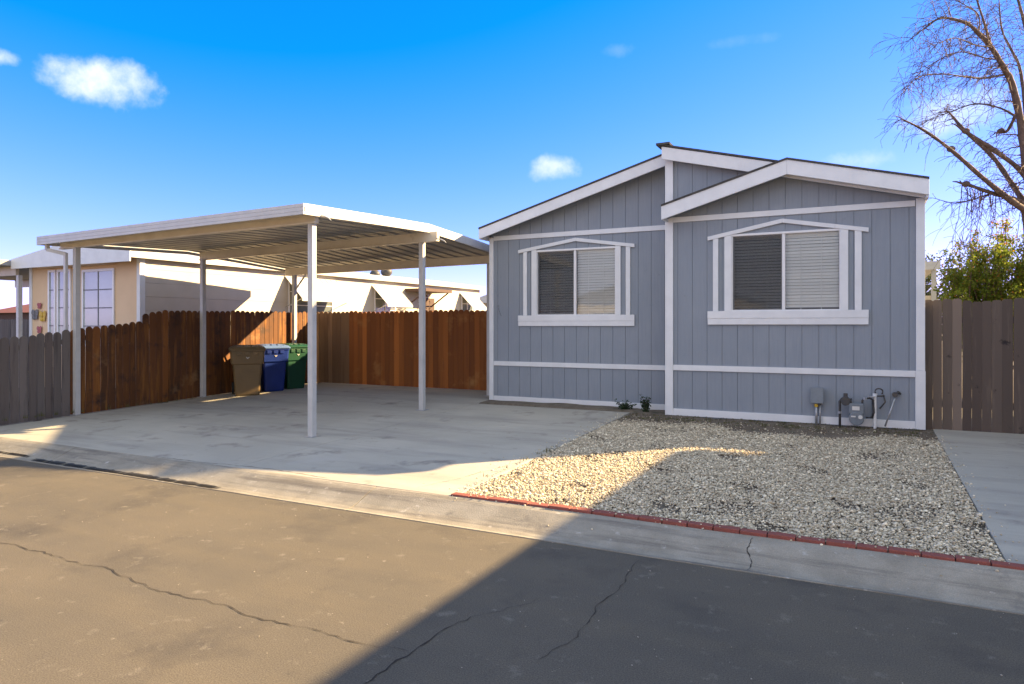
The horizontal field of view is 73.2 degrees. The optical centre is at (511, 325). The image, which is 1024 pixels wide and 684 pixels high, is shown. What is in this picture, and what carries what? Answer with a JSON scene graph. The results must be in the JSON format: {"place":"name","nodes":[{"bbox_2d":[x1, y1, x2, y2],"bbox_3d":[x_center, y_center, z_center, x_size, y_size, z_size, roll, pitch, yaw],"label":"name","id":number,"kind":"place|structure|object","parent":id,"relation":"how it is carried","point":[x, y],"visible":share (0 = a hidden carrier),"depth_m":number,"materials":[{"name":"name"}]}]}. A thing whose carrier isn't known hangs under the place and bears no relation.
{"place":"outdoors","nodes":[
{"label":"outdoors","id":0,"kind":"place"},
{"bbox_2d":[0,304,28,319],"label":"house","id":1,"kind":"structure","parent":0,"point":[9,313],"depth_m":39.22,"materials":[{"name":"brown paint"}]},
{"bbox_2d":[0,388,591,489],"bbox_3d":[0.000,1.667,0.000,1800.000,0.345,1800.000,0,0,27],"label":"ground","id":2,"kind":"structure","parent":0,"point":[144,405],"depth_m":13.15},
{"bbox_2d":[0,259,28,338],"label":"patio cover","id":3,"kind":"object","parent":2,"relation":"on","point":[20,277],"visible":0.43,"depth_m":16.59,"materials":[{"name":"white metal"}]},
{"bbox_2d":[0,319,28,338],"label":"fence","id":4,"kind":"object","parent":2,"relation":"on","point":[7,328],"visible":0.12,"depth_m":23.06,"materials":[{"name":"grey wood"}]},
{"bbox_2d":[0,310,307,424],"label":"side fence","id":5,"kind":"object","parent":2,"relation":"on","point":[152,357],"visible":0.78,"depth_m":13.22,"materials":[{"name":"brown wood"}]},
{"bbox_2d":[11,246,486,387],"bbox_3d":[-6.210,-0.267,22.140,5.110,3.454,15.330,0,0,27],"label":"neighbour home","id":6,"kind":"object","parent":2,"relation":"on","point":[121,287],"visible":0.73,"depth_m":16.42,"materials":[{"name":"beige paint"}]},
{"bbox_2d":[31,309,37,319],"bbox_3d":[-11.453,-0.273,16.555,0.279,0.252,0.026,0,0,27],"label":"butterfly","id":7,"kind":"object","parent":6,"relation":"attached to","point":[34,313],"visible":1,"depth_m":16.54,"materials":[{"name":"grey ceramic"}]},
{"bbox_2d":[39,311,45,320],"bbox_3d":[-11.175,-0.235,16.414,0.279,0.252,0.026,0,0,27],"label":"butterfly","id":8,"kind":"object","parent":6,"relation":"attached to","point":[42,315],"visible":1,"depth_m":16.41,"materials":[{"name":"yellow ceramic"}]},
{"bbox_2d":[48,270,56,333],"bbox_3d":[-10.844,-0.428,16.269,0.300,1.785,0.034,0,0,27],"label":"window","id":9,"kind":"structure","parent":6,"relation":"in","point":[52,274],"depth_m":16.27,"materials":[{"name":"white glass"}]},
{"bbox_2d":[57,269,71,345],"bbox_3d":[-10.419,-0.428,16.053,0.538,1.785,0.034,0,0,27],"label":"window","id":10,"kind":"structure","parent":6,"relation":"in","point":[59,272],"depth_m":16.09,"materials":[{"name":"white glass"}]},
{"bbox_2d":[81,268,114,328],"bbox_3d":[-9.286,-0.407,15.478,1.162,1.745,0.034,0,0,27],"label":"window","id":11,"kind":"structure","parent":6,"relation":"in","point":[97,285],"depth_m":15.49,"materials":[{"name":"white glass"}]},
{"bbox_2d":[288,281,332,312],"bbox_3d":[-5.648,-0.753,19.437,0.030,1.090,1.760,0,0,27],"label":"window","id":12,"kind":"structure","parent":6,"relation":"in","point":[302,306],"depth_m":19.16,"materials":[{"name":"white plastic"}]},
{"bbox_2d":[374,289,395,312],"bbox_3d":[-4.126,-0.693,22.438,0.030,1.090,1.110,0,0,27],"label":"window","id":13,"kind":"structure","parent":6,"relation":"in","point":[379,302],"depth_m":22.23,"materials":[{"name":"white plastic"}]},
{"bbox_2d":[405,288,451,293],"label":"door cover","id":14,"kind":"structure","parent":6,"relation":"in","point":[428,290],"depth_m":23.44,"materials":[{"name":"brown paint"}]},
{"bbox_2d":[426,298,433,310],"bbox_3d":[-3.016,0.185,24.617,0.035,2.350,0.850,0,0,27],"label":"door","id":15,"kind":"structure","parent":6,"relation":"in","point":[431,300],"depth_m":24.76,"materials":[{"name":"brown paint"}]},
{"bbox_2d":[461,295,472,311],"bbox_3d":[-1.760,-0.687,27.102,0.030,1.090,0.860,0,0,27],"label":"window","id":16,"kind":"structure","parent":6,"relation":"in","point":[465,305],"depth_m":26.93,"materials":[{"name":"plastic"}]},
{"bbox_2d":[417,292,430,309],"bbox_3d":[-3.015,0.110,23.436,0.576,2.812,0.546,0,0,-1],"label":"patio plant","id":17,"kind":"object","parent":2,"relation":"on","point":[425,302],"visible":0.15,"depth_m":23.38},
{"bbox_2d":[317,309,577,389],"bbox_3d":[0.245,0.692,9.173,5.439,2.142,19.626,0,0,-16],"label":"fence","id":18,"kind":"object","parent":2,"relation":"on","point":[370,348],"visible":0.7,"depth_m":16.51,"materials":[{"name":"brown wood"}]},
{"bbox_2d":[451,492,472,497],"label":"edging brick","id":19,"kind":"object","parent":2,"relation":"on","point":[458,494],"visible":0.54,"depth_m":6.60,"materials":[{"name":"red brick"}]},
{"bbox_2d":[2,392,922,476],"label":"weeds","id":20,"kind":"object","parent":2,"relation":"on","point":[41,414],"visible":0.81,"depth_m":10.30,"materials":[{"name":"green plant"}]},
{"bbox_2d":[469,494,490,499],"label":"edging brick","id":21,"kind":"object","parent":2,"relation":"on","point":[481,497],"visible":0.54,"depth_m":6.50,"materials":[{"name":"red brick"}]},
{"bbox_2d":[488,496,509,502],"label":"edging brick","id":22,"kind":"object","parent":2,"relation":"on","point":[499,499],"visible":0.54,"depth_m":6.41,"materials":[{"name":"red brick"}]},
{"bbox_2d":[0,437,1023,614],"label":"curb","id":23,"kind":"structure","parent":2,"relation":"on","point":[963,584],"depth_m":5.67,"materials":[{"name":"concrete"}]},
{"bbox_2d":[508,498,530,505],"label":"edging brick","id":24,"kind":"object","parent":2,"relation":"on","point":[521,502],"visible":0.59,"depth_m":6.32,"materials":[{"name":"red brick"}]},
{"bbox_2d":[528,502,550,507],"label":"edging brick","id":25,"kind":"object","parent":2,"relation":"on","point":[537,504],"visible":0.54,"depth_m":6.23,"materials":[{"name":"red brick"}]},
{"bbox_2d":[549,503,572,510],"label":"edging brick","id":26,"kind":"object","parent":2,"relation":"on","point":[560,507],"visible":0.65,"depth_m":6.12,"materials":[{"name":"red brick"}]},
{"bbox_2d":[570,506,593,513],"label":"edging brick","id":27,"kind":"object","parent":2,"relation":"on","point":[583,510],"visible":0.58,"depth_m":6.03,"materials":[{"name":"red brick"}]},
{"bbox_2d":[592,509,616,516],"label":"edging brick","id":28,"kind":"object","parent":2,"relation":"on","point":[602,512],"visible":0.56,"depth_m":5.94,"materials":[{"name":"red brick"}]},
{"bbox_2d":[615,512,639,519],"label":"edging brick","id":29,"kind":"object","parent":2,"relation":"on","point":[627,516],"visible":0.54,"depth_m":5.86,"materials":[{"name":"red brick"}]},
{"bbox_2d":[638,515,663,523],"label":"edging brick","id":30,"kind":"object","parent":2,"relation":"on","point":[646,518],"visible":0.6,"depth_m":5.76,"materials":[{"name":"red brick"}]},
{"bbox_2d":[662,518,688,526],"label":"edging brick","id":31,"kind":"object","parent":2,"relation":"on","point":[675,522],"visible":0.76,"depth_m":5.66,"materials":[{"name":"red brick"}]},
{"bbox_2d":[688,521,713,530],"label":"edging brick","id":32,"kind":"object","parent":2,"relation":"on","point":[697,525],"visible":0.72,"depth_m":5.58,"materials":[{"name":"red brick"}]},
{"bbox_2d":[478,142,928,429],"bbox_3d":[5.726,-0.726,18.541,8.195,4.472,16.450,0,0,27],"label":"mobile home","id":33,"kind":"object","parent":2,"relation":"on","point":[686,281],"visible":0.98,"depth_m":10.94,"materials":[{"name":"grey wood"}]},
{"bbox_2d":[518,238,634,325],"bbox_3d":[1.169,-0.809,12.730,2.288,1.619,0.166,0,0,27],"label":"window","id":34,"kind":"structure","parent":33,"relation":"in","point":[588,314],"depth_m":12.71,"materials":[{"name":"white plastic"}]},
{"bbox_2d":[707,219,868,324],"bbox_3d":[4.168,-0.828,10.548,2.283,1.612,0.166,0,0,27],"label":"window","id":35,"kind":"structure","parent":33,"relation":"in","point":[736,295],"depth_m":10.52,"materials":[{"name":"white plastic"}]},
{"bbox_2d":[884,391,900,426],"bbox_3d":[5.398,1.171,9.779,0.259,0.507,0.103,0,0,-28],"label":"slanted pipe","id":36,"kind":"object","parent":33,"relation":"attached to","point":[894,394],"visible":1,"depth_m":9.76,"materials":[{"name":"metal"}]},
{"bbox_2d":[713,524,740,533],"bbox_3d":[1.717,1.632,5.509,0.199,0.055,0.091,0,0,27],"label":"edging brick","id":37,"kind":"object","parent":2,"relation":"on","point":[728,529],"visible":0.71,"depth_m":5.49,"materials":[{"name":"red brick"}]},
{"bbox_2d":[479,400,1000,557],"bbox_3d":[1.502,1.561,9.106,7.340,0.276,6.200,0,0,27],"label":"soil bed","id":38,"kind":"object","parent":2,"relation":"on","point":[830,434],"visible":0.24,"depth_m":9.00,"materials":[{"name":"grey gravel"}]},
{"bbox_2d":[614,398,636,409],"bbox_3d":[1.957,1.379,11.900,0.383,0.249,0.251,0,0,3],"label":"weed clump","id":39,"kind":"object","parent":38,"relation":"on","point":[626,405],"visible":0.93,"depth_m":11.87,"materials":[{"name":"green plant"}]},
{"bbox_2d":[640,395,650,411],"bbox_3d":[2.265,1.317,11.688,0.201,0.336,0.209,0,0,27],"label":"wall shrub","id":40,"kind":"object","parent":38,"relation":"on","point":[645,404],"visible":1,"depth_m":11.67,"materials":[{"name":"green plant"}]},
{"bbox_2d":[449,413,1019,575],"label":"gravel","id":41,"kind":"structure","parent":38,"relation":"on","point":[555,470],"depth_m":6.99,"materials":[{"name":"grey gravel"}]},
{"bbox_2d":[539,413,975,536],"bbox_3d":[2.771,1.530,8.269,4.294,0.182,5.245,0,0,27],"label":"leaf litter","id":42,"kind":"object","parent":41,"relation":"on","point":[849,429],"visible":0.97,"depth_m":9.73,"materials":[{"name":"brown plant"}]},
{"bbox_2d":[810,387,822,424],"bbox_3d":[4.522,1.192,10.226,0.174,0.569,0.110,0,0,27],"label":"pipe","id":43,"kind":"object","parent":38,"relation":"on","point":[816,396],"visible":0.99,"depth_m":10.20,"materials":[{"name":"grey metal"}]},
{"bbox_2d":[810,387,822,402],"bbox_3d":[4.499,1.023,10.181,0.174,0.231,0.009,0,0,27],"label":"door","id":44,"kind":"structure","parent":43,"relation":"in","point":[816,394],"depth_m":10.18,"materials":[{"name":"grey paint"}]},
{"bbox_2d":[838,393,874,426],"bbox_3d":[4.947,1.231,9.910,0.478,0.516,0.168,0,0,27],"label":"gas meter","id":45,"kind":"object","parent":38,"relation":"on","point":[856,413],"visible":0.99,"depth_m":9.86,"materials":[{"name":"grey paint"}]},
{"bbox_2d":[873,388,885,428],"bbox_3d":[5.242,1.185,9.849,0.170,0.609,0.110,0,0,27],"label":"water riser","id":46,"kind":"object","parent":38,"relation":"on","point":[875,414],"visible":0.93,"depth_m":9.84,"materials":[{"name":"metal"}]},
{"bbox_2d":[740,528,767,537],"bbox_3d":[1.897,1.634,5.411,0.198,0.055,0.091,0,0,27],"label":"edging brick","id":47,"kind":"object","parent":2,"relation":"on","point":[751,532],"visible":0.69,"depth_m":5.39,"materials":[{"name":"red brick"}]},
{"bbox_2d":[768,531,795,540],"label":"edging brick","id":48,"kind":"object","parent":2,"relation":"on","point":[779,535],"visible":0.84,"depth_m":5.29,"materials":[{"name":"red brick"}]},
{"bbox_2d":[796,535,824,544],"bbox_3d":[2.264,1.637,5.226,0.198,0.055,0.090,0,0,27],"label":"edging brick","id":49,"kind":"object","parent":2,"relation":"on","point":[806,539],"visible":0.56,"depth_m":5.20,"materials":[{"name":"red brick"}]},
{"bbox_2d":[826,538,855,548],"bbox_3d":[2.446,1.629,5.133,0.199,0.055,0.092,0,0,27],"label":"edging brick","id":50,"kind":"object","parent":2,"relation":"on","point":[839,543],"visible":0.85,"depth_m":5.11,"materials":[{"name":"red brick"}]},
{"bbox_2d":[857,543,886,552],"bbox_3d":[2.631,1.637,5.045,0.199,0.055,0.092,0,0,27],"label":"edging brick","id":51,"kind":"object","parent":2,"relation":"on","point":[862,546],"visible":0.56,"depth_m":5.02,"materials":[{"name":"red brick"}]},
{"bbox_2d":[888,546,920,556],"bbox_3d":[2.812,1.631,4.948,0.198,0.055,0.091,0,0,27],"label":"edging brick","id":52,"kind":"object","parent":2,"relation":"on","point":[902,551],"visible":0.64,"depth_m":4.93,"materials":[{"name":"red brick"}]},
{"bbox_2d":[925,261,940,300],"bbox_3d":[10.395,-0.043,19.659,2.620,3.047,5.530,0,0,27],"label":"porch cover","id":53,"kind":"object","parent":2,"relation":"on","point":[930,266],"visible":0.25,"depth_m":16.73,"materials":[{"name":"white metal"}]},
{"bbox_2d":[921,551,954,560],"bbox_3d":[2.994,1.636,4.853,0.199,0.055,0.091,0,0,27],"label":"edging brick","id":54,"kind":"object","parent":2,"relation":"on","point":[932,555],"visible":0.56,"depth_m":4.84,"materials":[{"name":"red brick"}]},
{"bbox_2d":[870,0,1023,279],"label":"bare tree","id":55,"kind":"object","parent":2,"relation":"on","point":[991,152],"visible":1,"depth_m":12.81,"materials":[{"name":"brown plant"}]},
{"bbox_2d":[925,248,969,299],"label":"tree","id":56,"kind":"object","parent":2,"relation":"on","point":[928,285],"visible":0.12,"depth_m":44.46,"materials":[{"name":"green plant"}]},
{"bbox_2d":[955,555,989,565],"bbox_3d":[3.180,1.633,4.767,0.198,0.055,0.091,0,0,27],"label":"edging brick","id":57,"kind":"object","parent":2,"relation":"on","point":[974,560],"visible":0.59,"depth_m":4.74,"materials":[{"name":"red brick"}]},
{"bbox_2d":[925,298,1023,433],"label":"gate fence","id":58,"kind":"object","parent":2,"relation":"on","point":[974,360],"visible":0.9,"depth_m":9.50,"materials":[{"name":"wood"}]},
{"bbox_2d":[931,216,1023,331],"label":"leafy bush","id":59,"kind":"object","parent":2,"relation":"on","point":[976,284],"visible":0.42,"depth_m":13.94,"materials":[{"name":"green plant"}]},
{"bbox_2d":[990,560,1023,569],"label":"edging brick","id":60,"kind":"object","parent":2,"relation":"on","point":[1002,564],"visible":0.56,"depth_m":4.65,"materials":[{"name":"red brick"}]},
{"bbox_2d":[0,383,629,495],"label":"driveway","id":61,"kind":"structure","parent":0,"point":[392,437],"depth_m":10.11,"materials":[{"name":"concrete"}]},
{"bbox_2d":[228,345,265,395],"bbox_3d":[-5.714,0.939,14.877,0.743,1.068,0.886,0,0,-23],"label":"wheelie bin","id":62,"kind":"object","parent":61,"relation":"on","point":[247,361],"visible":1,"depth_m":14.54,"materials":[{"name":"beige plastic"}]},
{"bbox_2d":[37,203,488,437],"bbox_3d":[-4.001,-0.105,13.507,6.583,3.361,6.370,0,0,27],"label":"carport","id":63,"kind":"object","parent":61,"relation":"on","point":[311,241],"visible":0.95,"depth_m":12.24,"materials":[{"name":"white metal"}]},
{"bbox_2d":[256,344,290,391],"bbox_3d":[-5.470,0.927,15.584,0.668,1.047,0.833,0,0,-39],"label":"wheelie bin","id":64,"kind":"object","parent":61,"relation":"on","point":[274,367],"visible":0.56,"depth_m":15.31,"materials":[{"name":"blue plastic"}]},
{"bbox_2d":[278,343,307,388],"bbox_3d":[-5.225,0.927,16.205,0.833,1.047,0.668,0,0,41],"label":"wheelie bin","id":65,"kind":"object","parent":61,"relation":"on","point":[295,371],"visible":0.48,"depth_m":15.96,"materials":[{"name":"green plastic"}]},
{"bbox_2d":[480,295,486,306],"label":"pale house","id":66,"kind":"structure","parent":0,"point":[483,299],"depth_m":37.22,"materials":[{"name":"beige paint"}]},
{"bbox_2d":[2,494,1003,683],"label":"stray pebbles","id":67,"kind":"object","parent":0,"point":[598,620],"visible":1,"depth_m":4.15,"materials":[{"name":"grey stone"}]},
{"bbox_2d":[0,457,1023,683],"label":"road","id":68,"kind":"structure","parent":0,"point":[85,601],"depth_m":4.28,"materials":[{"name":"grey asphalt"}]},
{"bbox_2d":[0,0,1023,308],"label":"sky","id":69,"kind":"structure","parent":0,"point":[461,117],"materials":[{"name":"blue"}]},
{"bbox_2d":[933,429,1023,563],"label":"side driveway","id":70,"kind":"structure","parent":0,"point":[993,462],"depth_m":7.03,"materials":[{"name":"concrete"}]}
]}

